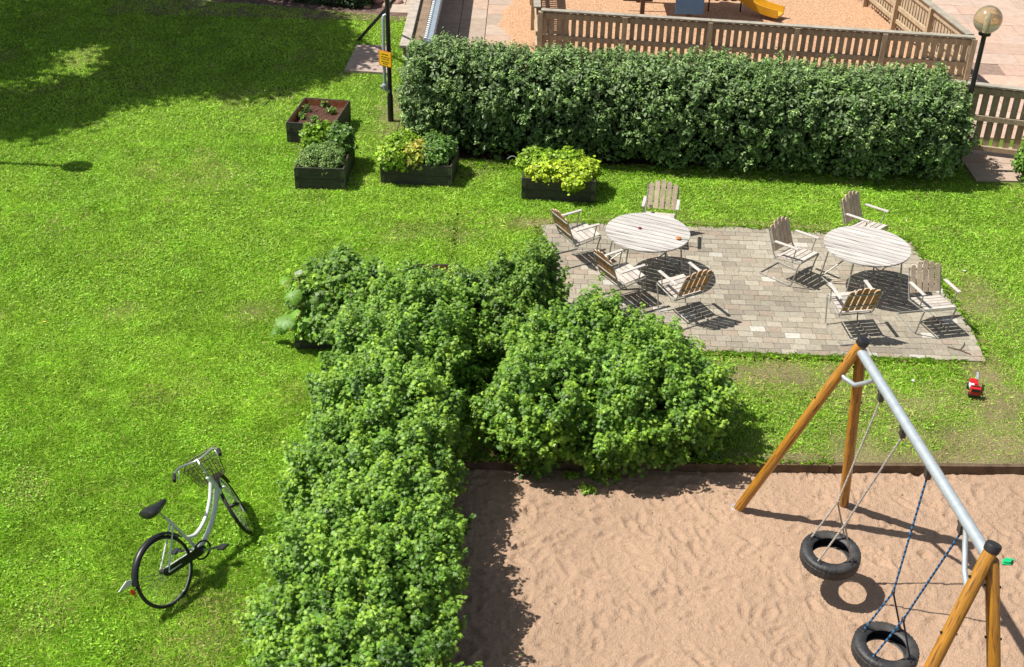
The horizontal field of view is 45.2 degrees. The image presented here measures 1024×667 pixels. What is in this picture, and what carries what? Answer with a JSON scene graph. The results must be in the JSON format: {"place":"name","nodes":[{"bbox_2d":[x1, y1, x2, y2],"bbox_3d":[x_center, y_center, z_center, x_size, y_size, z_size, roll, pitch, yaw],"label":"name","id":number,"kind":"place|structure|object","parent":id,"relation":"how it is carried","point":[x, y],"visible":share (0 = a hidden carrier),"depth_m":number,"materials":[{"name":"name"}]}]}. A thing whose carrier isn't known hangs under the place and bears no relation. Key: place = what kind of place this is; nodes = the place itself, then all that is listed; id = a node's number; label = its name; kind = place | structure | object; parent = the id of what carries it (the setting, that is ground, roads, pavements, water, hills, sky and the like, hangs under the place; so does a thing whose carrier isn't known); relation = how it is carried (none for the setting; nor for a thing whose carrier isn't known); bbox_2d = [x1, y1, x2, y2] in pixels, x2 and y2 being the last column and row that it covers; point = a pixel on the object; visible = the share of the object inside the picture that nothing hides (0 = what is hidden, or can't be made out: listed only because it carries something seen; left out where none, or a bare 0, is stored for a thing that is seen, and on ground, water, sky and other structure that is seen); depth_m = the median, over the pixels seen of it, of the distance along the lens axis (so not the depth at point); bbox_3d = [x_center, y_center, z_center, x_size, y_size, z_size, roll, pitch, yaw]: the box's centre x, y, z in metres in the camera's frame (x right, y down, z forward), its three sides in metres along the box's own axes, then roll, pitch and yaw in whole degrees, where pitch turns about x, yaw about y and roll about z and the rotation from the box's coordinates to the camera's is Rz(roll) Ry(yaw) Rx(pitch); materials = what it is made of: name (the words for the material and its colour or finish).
{"place":"outdoors","nodes":[
{"label":"outdoors","id":0,"kind":"place"},
{"bbox_2d":[390,0,410,12],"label":"path","id":1,"kind":"structure","parent":0,"point":[400,8],"depth_m":28.94,"materials":[{"name":"concrete"}]},
{"bbox_2d":[411,0,541,98],"bbox_3d":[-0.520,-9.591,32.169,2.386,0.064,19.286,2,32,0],"label":"path","id":2,"kind":"structure","parent":0,"point":[474,16],"depth_m":28.29,"materials":[{"name":"concrete"}]},
{"bbox_2d":[423,0,443,49],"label":"metal rail","id":3,"kind":"object","parent":2,"relation":"on","point":[434,18],"visible":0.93,"depth_m":25.40,"materials":[{"name":"silver metal"}]},
{"bbox_2d":[497,0,535,65],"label":"sand drift","id":4,"kind":"object","parent":2,"relation":"on","point":[516,18],"visible":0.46,"depth_m":28.10,"materials":[{"name":"beige sand"}]},
{"bbox_2d":[530,0,540,48],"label":"post","id":5,"kind":"object","parent":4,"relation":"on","point":[535,6],"visible":0.81,"depth_m":26.55,"materials":[{"name":"brown wood"}]},
{"bbox_2d":[0,0,1023,666],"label":"lawn","id":6,"kind":"structure","parent":0,"point":[948,436],"depth_m":18.43,"materials":[{"name":"plant"}]},
{"bbox_2d":[119,446,251,608],"bbox_3d":[-3.266,1.936,12.558,0.727,1.238,2.040,9,33,11],"label":"bicycle","id":7,"kind":"object","parent":6,"relation":"on","point":[199,548],"visible":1,"depth_m":12.55,"materials":[{"name":"silver metal"}]},
{"bbox_2d":[107,0,407,21],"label":"flower bed","id":8,"kind":"object","parent":6,"relation":"on","point":[377,9],"visible":0.5,"depth_m":28.67,"materials":[{"name":"soil"}]},
{"bbox_2d":[285,0,323,3],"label":"shrub","id":9,"kind":"object","parent":8,"relation":"on","point":[317,1],"visible":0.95,"depth_m":29.03,"materials":[{"name":"green plant"}]},
{"bbox_2d":[321,0,374,8],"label":"shrub","id":10,"kind":"object","parent":8,"relation":"on","point":[343,3],"visible":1,"depth_m":28.84,"materials":[{"name":"green plant"}]},
{"bbox_2d":[372,0,382,3],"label":"stone","id":11,"kind":"object","parent":8,"relation":"on","point":[376,1],"visible":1,"depth_m":29.19,"materials":[{"name":"stone"}]},
{"bbox_2d":[393,0,403,3],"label":"stone","id":12,"kind":"object","parent":8,"relation":"on","point":[398,2],"visible":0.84,"depth_m":29.16,"materials":[{"name":"beige stone"}]},
{"bbox_2d":[286,97,350,142],"bbox_3d":[-3.531,-3.889,22.548,0.880,0.400,1.242,5,32,5],"label":"planter box","id":13,"kind":"object","parent":6,"relation":"on","point":[294,124],"visible":0.67,"depth_m":22.64,"materials":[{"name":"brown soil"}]},
{"bbox_2d":[297,109,308,119],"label":"seedling","id":14,"kind":"object","parent":13,"relation":"in","point":[302,115],"visible":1,"depth_m":22.45,"materials":[{"name":"green plant"}]},
{"bbox_2d":[301,103,311,111],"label":"seedling","id":15,"kind":"object","parent":13,"relation":"in","point":[307,107],"visible":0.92,"depth_m":22.73,"materials":[{"name":"green plant"}]},
{"bbox_2d":[308,115,322,122],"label":"seedling","id":16,"kind":"object","parent":13,"relation":"in","point":[314,119],"visible":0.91,"depth_m":22.30,"materials":[{"name":"green plant"}]},
{"bbox_2d":[320,98,330,107],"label":"seedling","id":17,"kind":"object","parent":13,"relation":"in","point":[322,105],"visible":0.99,"depth_m":22.94,"materials":[{"name":"green plant"}]},
{"bbox_2d":[323,107,338,114],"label":"seedling","id":18,"kind":"object","parent":13,"relation":"on","point":[332,110],"visible":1,"depth_m":22.67,"materials":[{"name":"green plant"}]},
{"bbox_2d":[294,309,344,349],"bbox_3d":[-2.458,-0.067,16.607,0.870,0.270,0.672,0,32,-3],"label":"planter box","id":19,"kind":"object","parent":6,"relation":"on","point":[301,344],"visible":0.16,"depth_m":16.34,"materials":[{"name":"brown wood"}]},
{"bbox_2d":[270,269,308,336],"bbox_3d":[-2.931,-0.364,16.309,0.568,0.809,0.797,2,32,0],"label":"rhubarb","id":20,"kind":"object","parent":19,"relation":"in","point":[284,323],"visible":0.93,"depth_m":16.13,"materials":[{"name":"green plant"}]},
{"bbox_2d":[283,243,379,344],"bbox_3d":[-2.243,-0.588,16.558,1.608,1.020,1.775,2,32,0],"label":"vegetable plant","id":21,"kind":"object","parent":19,"relation":"in","point":[327,288],"visible":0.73,"depth_m":16.21,"materials":[{"name":"green plant"}]},
{"bbox_2d":[294,140,354,189],"bbox_3d":[-3.179,-2.886,20.959,0.840,0.400,1.242,2,32,0],"label":"planter box","id":22,"kind":"object","parent":6,"relation":"on","point":[313,178],"visible":0.45,"depth_m":20.45,"materials":[{"name":"brown wood"}]},
{"bbox_2d":[298,119,332,149],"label":"vegetable plant","id":23,"kind":"object","parent":22,"relation":"in","point":[316,133],"visible":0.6,"depth_m":20.90,"materials":[{"name":"green plant"}]},
{"bbox_2d":[293,139,347,174],"bbox_3d":[-3.162,-2.965,20.613,0.846,0.498,0.821,13,34,18],"label":"herb","id":24,"kind":"object","parent":22,"relation":"in","point":[320,155],"visible":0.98,"depth_m":20.44,"materials":[{"name":"green plant"}]},
{"bbox_2d":[323,120,358,157],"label":"vegetable plant","id":25,"kind":"object","parent":22,"relation":"in","point":[339,135],"visible":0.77,"depth_m":20.91,"materials":[{"name":"green plant"}]},
{"bbox_2d":[345,44,386,74],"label":"concrete slab","id":26,"kind":"structure","parent":6,"relation":"on","point":[364,59],"depth_m":25.71,"materials":[{"name":"grey concrete"}]},
{"bbox_2d":[357,0,395,40],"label":"leaning stay","id":27,"kind":"object","parent":6,"relation":"on","point":[372,24],"visible":1,"depth_m":25.52,"materials":[{"name":"black metal"}]},
{"bbox_2d":[385,0,393,121],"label":"lamp pole","id":28,"kind":"object","parent":6,"relation":"on","point":[389,74],"visible":1,"depth_m":22.61,"materials":[{"name":"black metal"}]},
{"bbox_2d":[379,14,391,92],"bbox_3d":[-2.300,-5.037,22.308,0.186,1.502,0.253,-9,34,-17],"label":"sign post","id":29,"kind":"object","parent":28,"relation":"attached to","point":[385,59],"visible":1,"depth_m":22.32,"materials":[{"name":"metal"}]},
{"bbox_2d":[399,0,432,77],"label":"wall","id":30,"kind":"structure","parent":6,"relation":"on","point":[415,26],"depth_m":25.72,"materials":[{"name":"grey concrete"}]},
{"bbox_2d":[380,147,458,187],"bbox_3d":[-1.569,-2.878,21.017,1.220,0.400,0.842,4,32,4],"label":"planter box","id":31,"kind":"object","parent":6,"relation":"on","point":[440,175],"visible":0.51,"depth_m":20.69,"materials":[{"name":"brown wood"}]},
{"bbox_2d":[374,128,419,171],"bbox_3d":[-1.953,-3.094,20.869,0.772,0.643,1.044,2,32,0],"label":"lettuce","id":32,"kind":"object","parent":31,"relation":"in","point":[389,153],"visible":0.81,"depth_m":20.60,"materials":[{"name":"green plant"}]},
{"bbox_2d":[399,138,430,171],"bbox_3d":[-1.554,-3.000,20.824,0.644,0.602,0.901,16,35,22],"label":"chard","id":33,"kind":"object","parent":31,"relation":"in","point":[415,158],"visible":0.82,"depth_m":20.56,"materials":[{"name":"yellow plant"}]},
{"bbox_2d":[416,129,457,168],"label":"vegetable plant","id":34,"kind":"object","parent":31,"relation":"in","point":[440,149],"visible":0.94,"depth_m":20.66,"materials":[{"name":"green plant"}]},
{"bbox_2d":[414,264,456,276],"bbox_3d":[-1.097,-0.707,17.689,0.640,0.270,0.742,0,32,-2],"label":"planter box","id":35,"kind":"object","parent":6,"relation":"on","point":[442,266],"visible":0.02,"depth_m":17.91,"materials":[{"name":"brown wood"}]},
{"bbox_2d":[420,261,447,274],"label":"vegetable plant","id":36,"kind":"object","parent":35,"relation":"in","point":[434,268],"visible":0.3,"depth_m":17.51,"materials":[{"name":"green plant"}]},
{"bbox_2d":[0,108,1023,666],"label":"clover","id":37,"kind":"object","parent":6,"relation":"on","point":[282,348],"visible":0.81,"depth_m":17.14,"materials":[{"name":"green plant"}]},
{"bbox_2d":[319,383,719,638],"bbox_3d":[0.190,3.126,11.858,4.550,0.001,12.800,2,32,0],"label":"shrub bed","id":38,"kind":"object","parent":6,"relation":"on","point":[498,451],"visible":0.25,"depth_m":14.63,"materials":[{"name":"soil"}]},
{"bbox_2d":[232,434,476,666],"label":"shrub","id":39,"kind":"object","parent":38,"relation":"on","point":[372,534],"visible":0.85,"depth_m":11.50,"materials":[{"name":"green plant"}]},
{"bbox_2d":[238,589,482,666],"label":"shrub","id":40,"kind":"object","parent":38,"relation":"on","point":[365,641],"visible":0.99,"depth_m":10.48,"materials":[{"name":"green plant"}]},
{"bbox_2d":[275,312,476,542],"bbox_3d":[-1.470,1.093,13.726,2.135,1.745,2.798,2,32,0],"label":"shrub","id":41,"kind":"object","parent":38,"relation":"on","point":[379,403],"visible":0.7,"depth_m":13.28,"materials":[{"name":"green plant"}]},
{"bbox_2d":[317,254,500,416],"bbox_3d":[-1.235,-0.136,15.743,2.235,1.702,3.148,2,32,0],"label":"shrub","id":42,"kind":"object","parent":38,"relation":"on","point":[436,308],"visible":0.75,"depth_m":15.19,"materials":[{"name":"green plant"}]},
{"bbox_2d":[452,235,574,385],"bbox_3d":[0.077,-0.311,16.061,1.716,1.797,2.387,2,32,0],"label":"shrub","id":43,"kind":"object","parent":38,"relation":"on","point":[514,286],"visible":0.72,"depth_m":15.64,"materials":[{"name":"green plant"}]},
{"bbox_2d":[463,271,623,480],"bbox_3d":[0.393,0.491,14.910,1.777,1.709,2.897,6,32,7],"label":"shrub","id":44,"kind":"object","parent":38,"relation":"on","point":[546,358],"visible":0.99,"depth_m":14.18,"materials":[{"name":"green plant"}]},
{"bbox_2d":[559,297,745,481],"bbox_3d":[1.622,0.494,14.870,2.410,1.663,2.840,2,32,0],"label":"shrub","id":45,"kind":"object","parent":38,"relation":"on","point":[645,362],"visible":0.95,"depth_m":14.16,"materials":[{"name":"green plant"}]},
{"bbox_2d":[521,169,595,203],"bbox_3d":[0.794,-2.568,20.624,1.220,0.400,0.842,3,32,3],"label":"planter box","id":46,"kind":"object","parent":6,"relation":"on","point":[539,190],"visible":0.47,"depth_m":20.29,"materials":[{"name":"brown wood"}]},
{"bbox_2d":[509,143,588,173],"bbox_3d":[0.641,-2.863,20.645,1.389,0.523,0.737,2,32,0],"label":"parsley","id":47,"kind":"object","parent":46,"relation":"in","point":[528,156],"visible":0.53,"depth_m":20.52,"materials":[{"name":"green plant"}]},
{"bbox_2d":[523,155,605,195],"bbox_3d":[0.900,-2.629,20.312,1.380,0.468,0.817,-7,33,-14],"label":"oregano","id":48,"kind":"object","parent":46,"relation":"in","point":[575,175],"visible":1,"depth_m":20.19,"materials":[{"name":"green plant"}]},
{"bbox_2d":[448,158,991,466],"bbox_3d":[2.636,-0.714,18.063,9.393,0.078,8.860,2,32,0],"label":"edge grass","id":49,"kind":"structure","parent":6,"relation":"on","point":[647,170],"depth_m":19.66,"materials":[{"name":"green plant"}]},
{"bbox_2d":[545,226,979,362],"bbox_3d":[3.432,-0.687,18.097,6.012,0.001,3.779,2,32,0],"label":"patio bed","id":50,"kind":"object","parent":6,"relation":"on","point":[645,275],"visible":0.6,"depth_m":18.70,"materials":[{"name":"brown soil"}]},
{"bbox_2d":[903,1,1023,138],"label":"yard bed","id":51,"kind":"object","parent":6,"relation":"on","point":[988,69],"depth_m":26.29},
{"bbox_2d":[917,0,1023,140],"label":"paved yard","id":52,"kind":"structure","parent":51,"relation":"on","point":[1006,53],"depth_m":27.70,"materials":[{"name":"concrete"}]},
{"bbox_2d":[966,372,980,397],"bbox_3d":[5.953,0.663,15.854,0.140,0.181,0.387,8,33,10],"label":"toy truck","id":53,"kind":"object","parent":6,"relation":"on","point":[973,387],"visible":1,"depth_m":15.74,"materials":[{"name":"red plastic"}]},
{"bbox_2d":[952,5,1002,171],"bbox_3d":[7.859,-4.147,21.049,0.460,2.950,0.460,2,32,0],"label":"globe lamp","id":54,"kind":"object","parent":6,"relation":"on","point":[987,20],"visible":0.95,"depth_m":20.31,"materials":[{"name":"beige glass"}]},
{"bbox_2d":[949,79,1023,154],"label":"wooden fence","id":55,"kind":"object","parent":6,"relation":"on","point":[1007,93],"visible":0.43,"depth_m":21.95,"materials":[{"name":"brown wood"}]},
{"bbox_2d":[960,147,1022,182],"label":"paving slab","id":56,"kind":"structure","parent":6,"relation":"on","point":[983,166],"depth_m":21.91,"materials":[{"name":"concrete"}]},
{"bbox_2d":[1010,136,1023,187],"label":"shrub","id":57,"kind":"object","parent":6,"relation":"on","point":[1018,164],"visible":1,"depth_m":21.16,"materials":[{"name":"green plant"}]},
{"bbox_2d":[401,107,926,174],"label":"soil","id":58,"kind":"structure","parent":0,"point":[463,153],"depth_m":21.84,"materials":[{"name":"brown soil"}]},
{"bbox_2d":[393,26,979,182],"bbox_3d":[2.927,-4.056,21.593,10.211,2.015,2.405,3,32,3],"label":"hedge","id":59,"kind":"object","parent":58,"relation":"on","point":[781,114],"visible":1,"depth_m":21.04,"materials":[{"name":"green plant"}]},
{"bbox_2d":[439,462,1023,666],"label":"sand","id":60,"kind":"structure","parent":0,"point":[636,590],"depth_m":13.12,"materials":[{"name":"beige sand"}]},
{"bbox_2d":[561,470,580,481],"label":"weed","id":61,"kind":"object","parent":60,"relation":"on","point":[572,475],"visible":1,"depth_m":14.33,"materials":[{"name":"green plant"}]},
{"bbox_2d":[578,479,596,494],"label":"weed","id":62,"kind":"object","parent":60,"relation":"on","point":[584,488],"visible":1,"depth_m":14.11,"materials":[{"name":"green plant"}]},
{"bbox_2d":[589,469,621,486],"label":"weed","id":63,"kind":"object","parent":60,"relation":"on","point":[602,480],"visible":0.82,"depth_m":14.30,"materials":[{"name":"green plant"}]},
{"bbox_2d":[454,460,1023,474],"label":"sandpit edging","id":64,"kind":"object","parent":60,"relation":"on","point":[918,468],"visible":0.46,"depth_m":14.53,"materials":[{"name":"brown wood"}]},
{"bbox_2d":[731,335,1001,666],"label":"swing frame","id":65,"kind":"object","parent":60,"relation":"on","point":[986,568],"visible":0.98,"depth_m":10.86,"materials":[{"name":"brown wood"}]},
{"bbox_2d":[799,402,901,580],"bbox_3d":[3.292,1.584,12.180,0.620,1.873,0.664,2,32,0],"label":"tyre swing","id":66,"kind":"object","parent":65,"relation":"hanging from","point":[845,545],"visible":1,"depth_m":12.47,"materials":[{"name":"rubber"}]},
{"bbox_2d":[851,480,959,666],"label":"tyre swing","id":67,"kind":"object","parent":65,"relation":"hanging from","point":[902,640],"visible":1,"depth_m":11.37,"materials":[{"name":"rubber"}]},
{"bbox_2d":[1002,558,1014,564],"bbox_3d":[5.368,2.460,13.299,0.156,0.032,0.099,1,32,0],"label":"sand mould","id":68,"kind":"object","parent":60,"relation":"on","point":[1007,561],"visible":1,"depth_m":13.28,"materials":[{"name":"green plastic"}]},
{"bbox_2d":[542,0,943,70],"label":"playground sand","id":69,"kind":"structure","parent":0,"point":[847,13],"depth_m":29.01,"materials":[{"name":"sand"}]},
{"bbox_2d":[623,0,703,16],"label":"play tower","id":70,"kind":"structure","parent":69,"relation":"on","point":[689,8],"depth_m":28.55,"materials":[{"name":"blue wood"}]},
{"bbox_2d":[707,0,741,11],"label":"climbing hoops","id":71,"kind":"object","parent":69,"relation":"on","point":[726,0],"visible":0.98,"depth_m":29.19,"materials":[{"name":"black metal"}]},
{"bbox_2d":[740,0,784,17],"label":"slide","id":72,"kind":"object","parent":69,"relation":"on","point":[768,8],"visible":0.93,"depth_m":28.80,"materials":[{"name":"yellow plastic"}]},
{"bbox_2d":[856,0,932,31],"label":"edging board","id":73,"kind":"object","parent":69,"relation":"on","point":[868,4],"visible":0.08,"depth_m":29.70,"materials":[{"name":"brown wood"}]},
{"bbox_2d":[861,0,973,75],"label":"wooden fence","id":74,"kind":"object","parent":69,"relation":"on","point":[934,12],"visible":0.63,"depth_m":26.88,"materials":[{"name":"brown wood"}]},
{"bbox_2d":[541,222,985,362],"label":"patio","id":75,"kind":"structure","parent":0,"point":[743,303],"depth_m":17.76,"materials":[{"name":"grey stone"}]},
{"bbox_2d":[550,209,600,269],"bbox_3d":[0.928,-1.500,18.423,0.675,0.866,0.568,-15,36,-24],"label":"garden chair","id":76,"kind":"object","parent":75,"relation":"on","point":[562,225],"visible":0.96,"depth_m":18.37,"materials":[{"name":"brown wood"}]},
{"bbox_2d":[592,248,645,308],"bbox_3d":[1.486,-0.831,17.378,0.675,0.866,0.568,-16,36,-26],"label":"garden chair","id":77,"kind":"object","parent":75,"relation":"on","point":[604,263],"visible":0.95,"depth_m":17.31,"materials":[{"name":"wood"}]},
{"bbox_2d":[606,213,689,287],"bbox_3d":[1.969,-1.185,18.097,1.228,0.706,1.216,15,34,20],"label":"garden table","id":78,"kind":"object","parent":75,"relation":"on","point":[657,233],"visible":0.91,"depth_m":17.88,"materials":[{"name":"white wood"}]},
{"bbox_2d":[641,180,679,218],"bbox_3d":[2.300,-1.869,19.072,0.568,0.866,0.675,7,32,8],"label":"garden chair","id":79,"kind":"object","parent":75,"relation":"on","point":[661,202],"visible":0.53,"depth_m":19.12,"materials":[{"name":"wood"}]},
{"bbox_2d":[656,261,713,329],"bbox_3d":[2.399,-0.627,17.091,0.568,0.866,0.675,-16,36,-26],"label":"garden chair","id":80,"kind":"object","parent":75,"relation":"on","point":[694,282],"visible":0.98,"depth_m":17.02,"materials":[{"name":"wood"}]},
{"bbox_2d":[759,216,819,285],"bbox_3d":[4.110,-1.228,18.126,0.568,0.866,0.675,-26,41,-37],"label":"garden chair","id":81,"kind":"object","parent":75,"relation":"on","point":[780,232],"visible":1,"depth_m":18.08,"materials":[{"name":"wood"}]},
{"bbox_2d":[825,280,882,345],"bbox_3d":[4.660,-0.390,16.811,0.568,0.866,0.675,-4,33,-9],"label":"garden chair","id":82,"kind":"object","parent":75,"relation":"on","point":[852,301],"visible":0.99,"depth_m":16.67,"materials":[{"name":"wood"}]},
{"bbox_2d":[818,226,910,294],"bbox_3d":[5.099,-0.968,17.885,1.228,0.706,1.216,17,35,23],"label":"garden table","id":83,"kind":"object","parent":75,"relation":"on","point":[875,248],"visible":0.96,"depth_m":17.68,"materials":[{"name":"white wood"}]},
{"bbox_2d":[840,191,889,230],"bbox_3d":[5.374,-1.702,18.939,0.568,0.866,0.675,-26,41,-36],"label":"garden chair","id":84,"kind":"object","parent":75,"relation":"on","point":[850,203],"visible":0.62,"depth_m":18.91,"materials":[{"name":"wood"}]},
{"bbox_2d":[897,260,961,332],"bbox_3d":[5.782,-0.502,17.039,0.568,0.866,0.676,-5,33,-10],"label":"garden chair","id":85,"kind":"object","parent":75,"relation":"on","point":[929,304],"visible":1,"depth_m":17.07,"materials":[{"name":"wood"}]},
{"bbox_2d":[947,342,970,354],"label":"twig","id":86,"kind":"object","parent":75,"relation":"on","point":[959,349],"visible":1,"depth_m":16.70,"materials":[{"name":"brown wood"}]},
{"label":"bare strip","id":87,"kind":"structure","parent":0,"visible":0},
{"bbox_2d":[537,8,977,80],"bbox_3d":[4.914,-5.835,25.318,8.827,1.149,0.165,5,32,6],"label":"wooden fence","id":88,"kind":"object","parent":87,"relation":"on","point":[710,27],"visible":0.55,"depth_m":25.18,"materials":[{"name":"brown wood"}]}
]}

